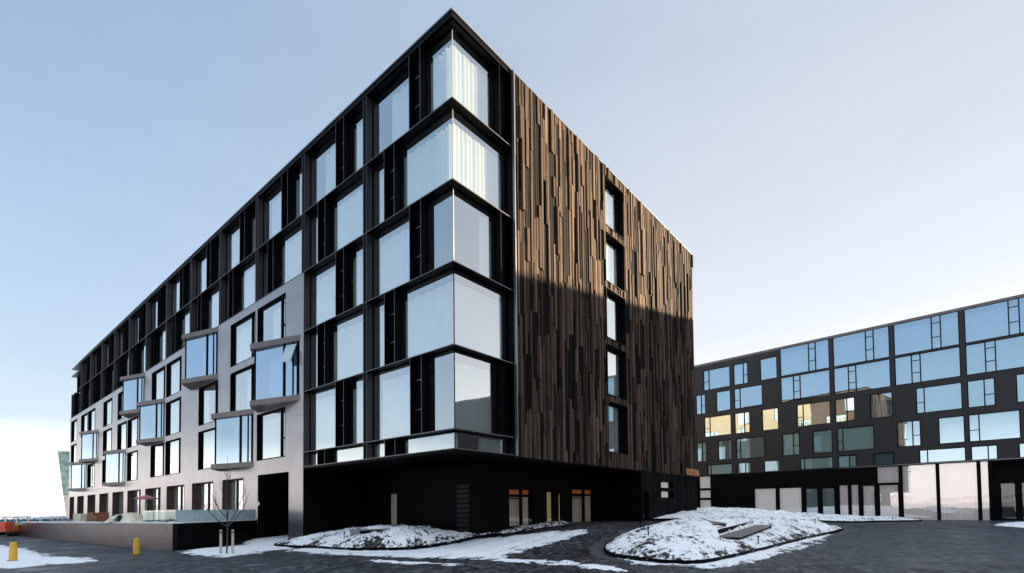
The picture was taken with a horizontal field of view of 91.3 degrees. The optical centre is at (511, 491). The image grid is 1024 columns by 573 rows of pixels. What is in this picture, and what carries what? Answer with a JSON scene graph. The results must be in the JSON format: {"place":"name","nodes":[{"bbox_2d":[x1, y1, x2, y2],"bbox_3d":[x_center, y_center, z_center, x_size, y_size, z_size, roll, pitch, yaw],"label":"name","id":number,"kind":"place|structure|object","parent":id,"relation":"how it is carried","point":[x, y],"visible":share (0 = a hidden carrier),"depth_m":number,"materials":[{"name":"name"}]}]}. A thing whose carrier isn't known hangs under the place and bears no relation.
{"place":"outdoors","nodes":[
{"label":"outdoors","id":0,"kind":"place"},
{"bbox_2d":[0,504,65,513],"bbox_3d":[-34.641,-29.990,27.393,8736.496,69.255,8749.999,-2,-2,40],"label":"hills","id":1,"kind":"structure","parent":0,"point":[7,509],"depth_m":2278.05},
{"bbox_2d":[0,513,1023,572],"bbox_3d":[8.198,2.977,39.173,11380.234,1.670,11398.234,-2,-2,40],"label":"ground","id":2,"kind":"structure","parent":0,"point":[956,546],"depth_m":17.91,"materials":[{"name":"stone"}]},
{"bbox_2d":[0,545,97,568],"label":"snow patch","id":3,"kind":"object","parent":2,"relation":"on","point":[26,558],"visible":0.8,"depth_m":18.85,"materials":[{"name":"snow"}]},
{"bbox_2d":[58,451,69,517],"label":"glass hall","id":4,"kind":"structure","parent":2,"relation":"on","point":[63,456],"depth_m":110.01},
{"bbox_2d":[15,519,256,550],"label":"terrace wall","id":5,"kind":"structure","parent":2,"relation":"on","point":[173,536],"depth_m":28.58,"materials":[{"name":"grey concrete"}]},
{"bbox_2d":[175,509,255,522],"bbox_3d":[-16.159,1.319,27.678,0.050,0.614,6.295,-1,-2,7],"label":"glass balustrade","id":6,"kind":"object","parent":5,"relation":"on","point":[192,515],"visible":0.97,"depth_m":26.93,"materials":[{"name":"clear glass"}]},
{"bbox_2d":[178,542,294,556],"bbox_3d":[-12.645,2.801,24.279,9.240,0.282,6.720,-2,-2,40],"label":"snow patch","id":7,"kind":"object","parent":2,"relation":"on","point":[241,549],"visible":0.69,"depth_m":22.49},
{"bbox_2d":[68,7,697,539],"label":"hotel building","id":8,"kind":"structure","parent":2,"relation":"on","point":[436,273],"depth_m":27.17,"materials":[{"name":"brown"}]},
{"bbox_2d":[68,462,86,491],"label":"bay window","id":9,"kind":"structure","parent":8,"relation":"in","point":[78,469],"depth_m":63.80,"materials":[{"name":"glass"}]},
{"bbox_2d":[79,429,98,463],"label":"bay window","id":10,"kind":"structure","parent":8,"relation":"in","point":[89,439],"depth_m":59.92,"materials":[{"name":"glass"}]},
{"bbox_2d":[102,449,125,486],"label":"bay window","id":11,"kind":"structure","parent":8,"relation":"in","point":[114,459],"depth_m":51.92,"materials":[{"name":"glass"}]},
{"bbox_2d":[119,373,144,418],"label":"bay window","id":12,"kind":"structure","parent":8,"relation":"in","point":[133,385],"depth_m":47.99,"materials":[{"name":"glass"}]},
{"bbox_2d":[133,307,145,345],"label":"window","id":13,"kind":"structure","parent":8,"relation":"in","point":[139,320],"depth_m":48.74,"materials":[{"name":"black metal"}]},
{"bbox_2d":[133,341,145,374],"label":"window","id":14,"kind":"structure","parent":8,"relation":"in","point":[138,351],"depth_m":49.35,"materials":[{"name":"black metal"}]},
{"bbox_2d":[136,398,164,445],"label":"bay window","id":15,"kind":"structure","parent":8,"relation":"in","point":[151,412],"depth_m":43.95,"materials":[{"name":"glass"}]},
{"bbox_2d":[145,487,160,521],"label":"terrace window","id":16,"kind":"structure","parent":8,"relation":"in","point":[153,505],"depth_m":45.97,"materials":[{"name":"grey glass"}]},
{"bbox_2d":[150,442,163,477],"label":"window","id":17,"kind":"structure","parent":8,"relation":"in","point":[157,451],"depth_m":44.68,"materials":[{"name":"glass"}]},
{"bbox_2d":[150,326,165,367],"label":"window","id":18,"kind":"structure","parent":8,"relation":"in","point":[158,339],"depth_m":45.48,"materials":[{"name":"black metal"}]},
{"bbox_2d":[151,289,165,331],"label":"window","id":19,"kind":"structure","parent":8,"relation":"in","point":[158,305],"depth_m":44.90,"materials":[{"name":"black metal"}]},
{"bbox_2d":[152,366,164,399],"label":"window","id":20,"kind":"structure","parent":8,"relation":"in","point":[158,377],"depth_m":44.79,"materials":[{"name":"glass"}]},
{"bbox_2d":[165,396,180,436],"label":"window","id":21,"kind":"structure","parent":8,"relation":"in","point":[173,407],"depth_m":41.99,"materials":[{"name":"glass"}]},
{"bbox_2d":[165,437,180,474],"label":"window","id":22,"kind":"structure","parent":8,"relation":"in","point":[172,447],"depth_m":41.89,"materials":[{"name":"black glass"}]},
{"bbox_2d":[166,355,181,397],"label":"window","id":23,"kind":"structure","parent":8,"relation":"in","point":[173,369],"depth_m":42.11,"materials":[{"name":"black glass"}]},
{"bbox_2d":[166,484,183,521],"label":"terrace window","id":24,"kind":"structure","parent":8,"relation":"in","point":[174,494],"depth_m":42.22,"materials":[{"name":"grey glass"}]},
{"bbox_2d":[171,267,189,315],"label":"window","id":25,"kind":"structure","parent":8,"relation":"in","point":[181,286],"depth_m":41.07,"materials":[{"name":"black metal"}]},
{"bbox_2d":[171,308,189,354],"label":"window","id":26,"kind":"structure","parent":8,"relation":"in","point":[180,324],"depth_m":41.69,"materials":[{"name":"black metal"}]},
{"bbox_2d":[181,327,218,389],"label":"bay window","id":27,"kind":"structure","parent":8,"relation":"in","point":[201,347],"depth_m":36.41,"materials":[{"name":"glass"}]},
{"bbox_2d":[192,481,212,509],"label":"terrace window","id":28,"kind":"structure","parent":8,"relation":"in","point":[206,495],"depth_m":37.96,"materials":[{"name":"grey glass"}]},
{"bbox_2d":[198,427,214,469],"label":"window","id":29,"kind":"structure","parent":8,"relation":"in","point":[206,438],"depth_m":37.03,"materials":[{"name":"white glass"}]},
{"bbox_2d":[196,241,218,296],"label":"window","id":30,"kind":"structure","parent":8,"relation":"in","point":[207,266],"depth_m":37.23,"materials":[{"name":"black metal"}]},
{"bbox_2d":[196,286,218,330],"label":"window","id":31,"kind":"structure","parent":8,"relation":"in","point":[207,306],"depth_m":37.76,"materials":[{"name":"black metal"}]},
{"bbox_2d":[198,380,217,425],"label":"window","id":32,"kind":"structure","parent":8,"relation":"in","point":[208,394],"depth_m":37.00,"materials":[{"name":"glass"}]},
{"bbox_2d":[210,409,253,471],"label":"bay window","id":33,"kind":"structure","parent":8,"relation":"in","point":[233,429],"depth_m":32.34,"materials":[{"name":"glass"}]},
{"bbox_2d":[222,478,242,509],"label":"terrace window","id":34,"kind":"structure","parent":8,"relation":"in","point":[233,484],"depth_m":34.30,"materials":[{"name":"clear glass"}]},
{"bbox_2d":[225,258,254,320],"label":"window","id":35,"kind":"structure","parent":8,"relation":"in","point":[240,284],"depth_m":33.93,"materials":[{"name":"black metal"}]},
{"bbox_2d":[226,207,255,272],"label":"window","id":36,"kind":"structure","parent":8,"relation":"in","point":[240,240],"depth_m":33.42,"materials":[{"name":"black glass"}]},
{"bbox_2d":[230,364,253,410],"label":"window","id":37,"kind":"structure","parent":8,"relation":"in","point":[242,380],"depth_m":33.07,"materials":[{"name":"glass"}]},
{"bbox_2d":[230,311,254,367],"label":"window","id":38,"kind":"structure","parent":8,"relation":"in","point":[242,331],"depth_m":33.19,"materials":[{"name":"glass"}]},
{"bbox_2d":[257,407,284,460],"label":"window","id":39,"kind":"structure","parent":8,"relation":"in","point":[270,424],"depth_m":30.20,"materials":[{"name":"glass"}]},
{"bbox_2d":[257,292,285,341],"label":"window","id":40,"kind":"structure","parent":8,"relation":"in","point":[271,317],"depth_m":30.36,"materials":[{"name":"glass"}]},
{"bbox_2d":[250,334,300,412],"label":"bay window","id":41,"kind":"structure","parent":8,"relation":"in","point":[275,382],"depth_m":28.67,"materials":[{"name":"glass"}]},
{"bbox_2d":[263,165,301,243],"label":"window","id":42,"kind":"structure","parent":8,"relation":"in","point":[283,205],"depth_m":29.60,"materials":[{"name":"glass"}]},
{"bbox_2d":[263,222,301,296],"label":"window","id":43,"kind":"structure","parent":8,"relation":"in","point":[282,259],"depth_m":30.03,"materials":[{"name":"glass"}]},
{"bbox_2d":[309,377,362,450],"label":"window","id":44,"kind":"structure","parent":8,"relation":"in","point":[336,412],"depth_m":25.37,"materials":[{"name":"glass"}]},
{"bbox_2d":[309,445,362,465],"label":"window","id":45,"kind":"structure","parent":8,"relation":"in","point":[355,452],"depth_m":25.76,"materials":[{"name":"glass"}]},
{"bbox_2d":[310,109,362,206],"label":"window","id":46,"kind":"structure","parent":8,"relation":"in","point":[341,156],"depth_m":25.82,"materials":[{"name":"glass"}]},
{"bbox_2d":[310,176,362,266],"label":"window","id":47,"kind":"structure","parent":8,"relation":"in","point":[338,222],"depth_m":26.14,"materials":[{"name":"glass"}]},
{"bbox_2d":[310,242,362,327],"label":"window","id":48,"kind":"structure","parent":8,"relation":"in","point":[336,287],"depth_m":25.58,"materials":[{"name":"glass"}]},
{"bbox_2d":[310,309,362,388],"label":"window","id":49,"kind":"structure","parent":8,"relation":"in","point":[336,348],"depth_m":25.91,"materials":[{"name":"glass"}]},
{"bbox_2d":[372,28,451,158],"bbox_3d":[-4.687,-17.369,22.253,5.590,3.301,0.410,-2,-2,40],"label":"window","id":50,"kind":"structure","parent":8,"relation":"in","point":[426,84],"depth_m":21.92,"materials":[{"name":"glass"}]},
{"bbox_2d":[372,108,452,227],"bbox_3d":[-4.652,-14.028,22.144,5.590,3.276,0.410,-2,-2,40],"label":"window","id":51,"kind":"structure","parent":8,"relation":"in","point":[423,163],"depth_m":22.11,"materials":[{"name":"glass"}]},
{"bbox_2d":[373,187,452,297],"bbox_3d":[-4.621,-10.700,22.031,5.590,3.276,0.422,-2,-2,40],"label":"window","id":52,"kind":"structure","parent":8,"relation":"in","point":[420,242],"depth_m":21.68,"materials":[{"name":"blue glass"}]},
{"bbox_2d":[373,268,453,368],"bbox_3d":[-4.586,-7.372,21.923,5.590,3.276,0.422,-2,-2,40],"label":"window","id":53,"kind":"structure","parent":8,"relation":"in","point":[417,319],"depth_m":21.86,"materials":[{"name":"blue glass"}]},
{"bbox_2d":[373,349,453,440],"bbox_3d":[-4.551,-4.044,21.814,5.590,3.276,0.422,-2,-2,40],"label":"window","id":54,"kind":"structure","parent":8,"relation":"in","point":[415,396],"depth_m":21.48,"materials":[{"name":"blue glass"}]},
{"bbox_2d":[373,431,453,457],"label":"window","id":55,"kind":"structure","parent":8,"relation":"in","point":[445,440],"depth_m":21.70,"materials":[{"name":"glass"}]},
{"bbox_2d":[452,28,505,140],"bbox_3d":[-1.279,-17.422,21.719,0.410,3.301,3.310,-2,-2,40],"label":"corner window","id":56,"kind":"structure","parent":8,"relation":"in","point":[480,87],"depth_m":21.76,"materials":[{"name":"white glass"}]},
{"bbox_2d":[452,107,505,212],"bbox_3d":[-1.383,-14.077,21.701,0.080,3.276,3.270,-2,-2,40],"label":"corner window","id":57,"kind":"structure","parent":8,"relation":"in","point":[478,162],"depth_m":21.59,"materials":[{"name":"white glass"}]},
{"bbox_2d":[453,267,506,360],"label":"corner window","id":58,"kind":"structure","parent":8,"relation":"in","point":[479,308],"depth_m":21.37,"materials":[{"name":"blue glass"}]},
{"bbox_2d":[453,187,507,286],"bbox_3d":[-1.209,-10.753,21.501,0.410,3.276,3.310,-2,-2,40],"label":"corner window","id":59,"kind":"structure","parent":8,"relation":"in","point":[479,234],"depth_m":21.52,"materials":[{"name":"blue glass"}]},
{"bbox_2d":[454,431,507,453],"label":"corner window","id":60,"kind":"structure","parent":8,"relation":"in","point":[463,440],"depth_m":21.19,"materials":[{"name":"grey glass"}]},
{"bbox_2d":[454,349,508,435],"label":"corner window","id":61,"kind":"structure","parent":8,"relation":"in","point":[481,385],"depth_m":21.30,"materials":[{"name":"glass"}]},
{"bbox_2d":[508,488,534,527],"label":"porch window","id":62,"kind":"structure","parent":8,"relation":"in","point":[517,506],"depth_m":27.54,"materials":[{"name":"beige glass"}]},
{"bbox_2d":[571,488,596,521],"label":"porch window","id":63,"kind":"structure","parent":8,"relation":"in","point":[581,507],"depth_m":32.44,"materials":[{"name":"beige glass"}]},
{"bbox_2d":[604,174,623,239],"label":"end window","id":64,"kind":"structure","parent":8,"relation":"in","point":[614,197],"depth_m":30.69,"materials":[{"name":"white glass"}]},
{"bbox_2d":[604,230,624,292],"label":"end window","id":65,"kind":"structure","parent":8,"relation":"in","point":[614,263],"depth_m":30.57,"materials":[{"name":"glass"}]},
{"bbox_2d":[605,287,625,345],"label":"end window","id":66,"kind":"structure","parent":8,"relation":"in","point":[615,307],"depth_m":30.44,"materials":[{"name":"glass"}]},
{"bbox_2d":[606,343,626,399],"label":"end window","id":67,"kind":"structure","parent":8,"relation":"in","point":[616,362],"depth_m":30.34,"materials":[{"name":"black metal"}]},
{"bbox_2d":[609,401,627,454],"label":"end window","id":68,"kind":"structure","parent":8,"relation":"in","point":[618,417],"depth_m":30.34,"materials":[{"name":"glass"}]},
{"bbox_2d":[274,524,497,550],"bbox_3d":[-6.968,2.210,24.973,11.084,1.174,5.988,-2,-2,31],"label":"snowy mound","id":69,"kind":"object","parent":2,"relation":"on","point":[405,539],"visible":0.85,"depth_m":22.48,"materials":[{"name":"snow"}]},
{"bbox_2d":[288,529,587,559],"bbox_3d":[-2.861,2.186,20.732,15.014,0.743,8.074,0,-2,-6],"label":"snow patch","id":70,"kind":"object","parent":2,"relation":"on","point":[481,549],"visible":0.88,"depth_m":20.69,"materials":[{"name":"snow"}]},
{"bbox_2d":[489,557,626,571],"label":"snow patch","id":71,"kind":"object","parent":2,"relation":"on","point":[569,562],"visible":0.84,"depth_m":15.75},
{"bbox_2d":[590,530,852,567],"bbox_3d":[11.624,2.111,25.444,7.125,0.736,25.782,-2,-2,40],"label":"kerb strip","id":72,"kind":"object","parent":2,"relation":"on","point":[597,549],"visible":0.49,"depth_m":18.84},
{"bbox_2d":[604,516,843,563],"bbox_3d":[11.628,1.909,25.457,6.065,1.344,24.740,-2,-2,40],"label":"snowy mound","id":73,"kind":"object","parent":2,"relation":"on","point":[658,543],"visible":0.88,"depth_m":18.16,"materials":[{"name":"snow"}]},
{"bbox_2d":[718,521,771,539],"bbox_3d":[10.415,1.827,22.118,0.870,0.690,7.802,-2,-1,35],"label":"mound bench","id":74,"kind":"object","parent":73,"relation":"on","point":[740,534],"visible":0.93,"depth_m":21.00,"materials":[{"name":"grey concrete"}]},
{"bbox_2d":[618,534,830,568],"bbox_3d":[10.594,2.332,22.433,5.040,0.248,20.300,-2,-2,40],"label":"snow patch","id":75,"kind":"object","parent":2,"relation":"on","point":[755,556],"visible":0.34,"depth_m":16.39,"materials":[{"name":"snow"}]},
{"bbox_2d":[651,507,921,522],"bbox_3d":[20.975,2.398,49.538,37.591,1.793,19.789,1,-2,-32],"label":"snowy mound","id":76,"kind":"object","parent":2,"relation":"on","point":[703,512],"visible":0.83,"depth_m":41.91,"materials":[{"name":"snow"}]},
{"bbox_2d":[694,294,1023,519],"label":"neighbour building","id":77,"kind":"structure","parent":2,"relation":"on","point":[920,418],"depth_m":57.69,"materials":[{"name":"metal"}]},
{"bbox_2d":[703,366,729,390],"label":"window","id":78,"kind":"structure","parent":77,"relation":"in","point":[715,378],"depth_m":71.35,"materials":[{"name":"blue glass"}]},
{"bbox_2d":[704,414,730,436],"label":"window","id":79,"kind":"structure","parent":77,"relation":"in","point":[719,425],"depth_m":71.14,"materials":[{"name":"yellow glass"}]},
{"bbox_2d":[734,384,762,408],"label":"window","id":80,"kind":"structure","parent":77,"relation":"in","point":[750,396],"depth_m":68.18,"materials":[{"name":"glass"}]},
{"bbox_2d":[736,436,764,458],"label":"window","id":81,"kind":"structure","parent":77,"relation":"in","point":[751,447],"depth_m":67.88,"materials":[{"name":"grey glass"}]},
{"bbox_2d":[754,488,776,510],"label":"shop window","id":82,"kind":"structure","parent":77,"relation":"in","point":[764,498],"depth_m":66.57,"materials":[{"name":"glass"}]},
{"bbox_2d":[760,356,776,380],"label":"window","id":83,"kind":"structure","parent":77,"relation":"in","point":[768,366],"depth_m":66.39,"materials":[{"name":"blue glass"}]},
{"bbox_2d":[779,487,801,512],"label":"shop window","id":84,"kind":"structure","parent":77,"relation":"in","point":[790,498],"depth_m":64.41,"materials":[{"name":"glass"}]},
{"bbox_2d":[782,432,799,455],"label":"window","id":85,"kind":"structure","parent":77,"relation":"in","point":[790,441],"depth_m":64.35,"materials":[{"name":"teal glass"}]},
{"bbox_2d":[780,339,829,376],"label":"wide window","id":86,"kind":"structure","parent":77,"relation":"in","point":[811,356],"depth_m":63.32,"materials":[{"name":"blue glass"}]},
{"bbox_2d":[781,369,829,401],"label":"wide window","id":87,"kind":"structure","parent":77,"relation":"in","point":[813,384],"depth_m":63.18,"materials":[{"name":"blue glass"}]},
{"bbox_2d":[797,400,830,426],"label":"window","id":88,"kind":"structure","parent":77,"relation":"in","point":[815,413],"depth_m":62.52,"materials":[{"name":"brown glass"}]},
{"bbox_2d":[800,456,832,469],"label":"window","id":89,"kind":"structure","parent":77,"relation":"in","point":[815,462],"depth_m":62.21,"materials":[{"name":"teal glass"}]},
{"bbox_2d":[813,429,832,453],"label":"window","id":90,"kind":"structure","parent":77,"relation":"in","point":[822,439],"depth_m":61.77,"materials":[{"name":"teal glass"}]},
{"bbox_2d":[835,397,854,422],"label":"window","id":91,"kind":"structure","parent":77,"relation":"in","point":[844,407],"depth_m":60.14,"materials":[{"name":"brown glass"}]},
{"bbox_2d":[837,425,874,451],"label":"window","id":92,"kind":"structure","parent":77,"relation":"in","point":[855,438],"depth_m":59.34,"materials":[{"name":"teal glass"}]},
{"bbox_2d":[833,326,889,366],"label":"wide window","id":93,"kind":"structure","parent":77,"relation":"in","point":[868,345],"depth_m":59.03,"materials":[{"name":"blue glass"}]},
{"bbox_2d":[833,359,890,394],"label":"wide window","id":94,"kind":"structure","parent":77,"relation":"in","point":[875,374],"depth_m":58.92,"materials":[{"name":"blue glass"}]},
{"bbox_2d":[862,485,875,515],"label":"shop window","id":95,"kind":"structure","parent":77,"relation":"in","point":[868,491],"depth_m":58.47,"materials":[{"name":"grey glass"}]},
{"bbox_2d":[870,392,892,418],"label":"window","id":96,"kind":"structure","parent":77,"relation":"in","point":[881,406],"depth_m":57.61,"materials":[{"name":"brown glass"}]},
{"bbox_2d":[876,465,899,483],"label":"shop window","id":97,"kind":"structure","parent":77,"relation":"in","point":[885,474],"depth_m":57.19,"materials":[{"name":"grey glass"}]},
{"bbox_2d":[879,484,899,516],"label":"shop window","id":98,"kind":"structure","parent":77,"relation":"in","point":[888,493],"depth_m":57.10,"materials":[{"name":"grey glass"}]},
{"bbox_2d":[896,420,920,446],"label":"window","id":99,"kind":"structure","parent":77,"relation":"in","point":[908,432],"depth_m":55.80,"materials":[{"name":"blue glass"}]},
{"bbox_2d":[901,463,937,519],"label":"shop window","id":100,"kind":"structure","parent":77,"relation":"in","point":[919,483],"depth_m":55.12,"materials":[{"name":"white glass"}]},
{"bbox_2d":[893,311,959,355],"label":"wide window","id":101,"kind":"structure","parent":77,"relation":"in","point":[940,331],"depth_m":54.76,"materials":[{"name":"glass"}]},
{"bbox_2d":[894,346,960,385],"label":"wide window","id":102,"kind":"structure","parent":77,"relation":"in","point":[943,363],"depth_m":54.65,"materials":[{"name":"glass"}]},
{"bbox_2d":[916,382,962,413],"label":"window","id":103,"kind":"structure","parent":77,"relation":"in","point":[944,397],"depth_m":53.97,"materials":[{"name":"blue glass"}]},
{"bbox_2d":[919,447,965,462],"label":"window","id":104,"kind":"structure","parent":77,"relation":"in","point":[958,453],"depth_m":53.67,"materials":[{"name":"blue glass"}]},
{"bbox_2d":[938,415,964,443],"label":"window","id":105,"kind":"structure","parent":77,"relation":"in","point":[951,429],"depth_m":53.21,"materials":[{"name":"blue glass"}]},
{"bbox_2d":[938,461,979,519],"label":"shop window","id":106,"kind":"structure","parent":77,"relation":"in","point":[958,482],"depth_m":52.86,"materials":[{"name":"white glass"}]},
{"bbox_2d":[967,377,995,407],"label":"window","id":107,"kind":"structure","parent":77,"relation":"in","point":[980,392],"depth_m":51.61,"materials":[{"name":"blue glass"}]},
{"bbox_2d":[971,445,997,460],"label":"window","id":108,"kind":"structure","parent":77,"relation":"in","point":[986,452],"depth_m":51.38,"materials":[{"name":"blue glass"}]},
{"bbox_2d":[979,460,990,519],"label":"shop window","id":109,"kind":"structure","parent":77,"relation":"in","point":[984,466],"depth_m":51.40,"materials":[{"name":"white glass"}]},
{"bbox_2d":[964,297,1023,342],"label":"wide window","id":110,"kind":"structure","parent":77,"relation":"in","point":[1005,318],"depth_m":50.98,"materials":[{"name":"glass"}]},
{"bbox_2d":[968,409,1020,441],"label":"window","id":111,"kind":"structure","parent":77,"relation":"in","point":[1001,425],"depth_m":50.84,"materials":[{"name":"blue glass"}]},
{"bbox_2d":[965,335,1023,375],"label":"wide window","id":112,"kind":"structure","parent":77,"relation":"in","point":[1005,353],"depth_m":50.84,"materials":[{"name":"blue glass"}]},
{"bbox_2d":[0,0,1023,507],"label":"sky","id":113,"kind":"structure","parent":0,"point":[824,168],"materials":[{"name":"blue"}]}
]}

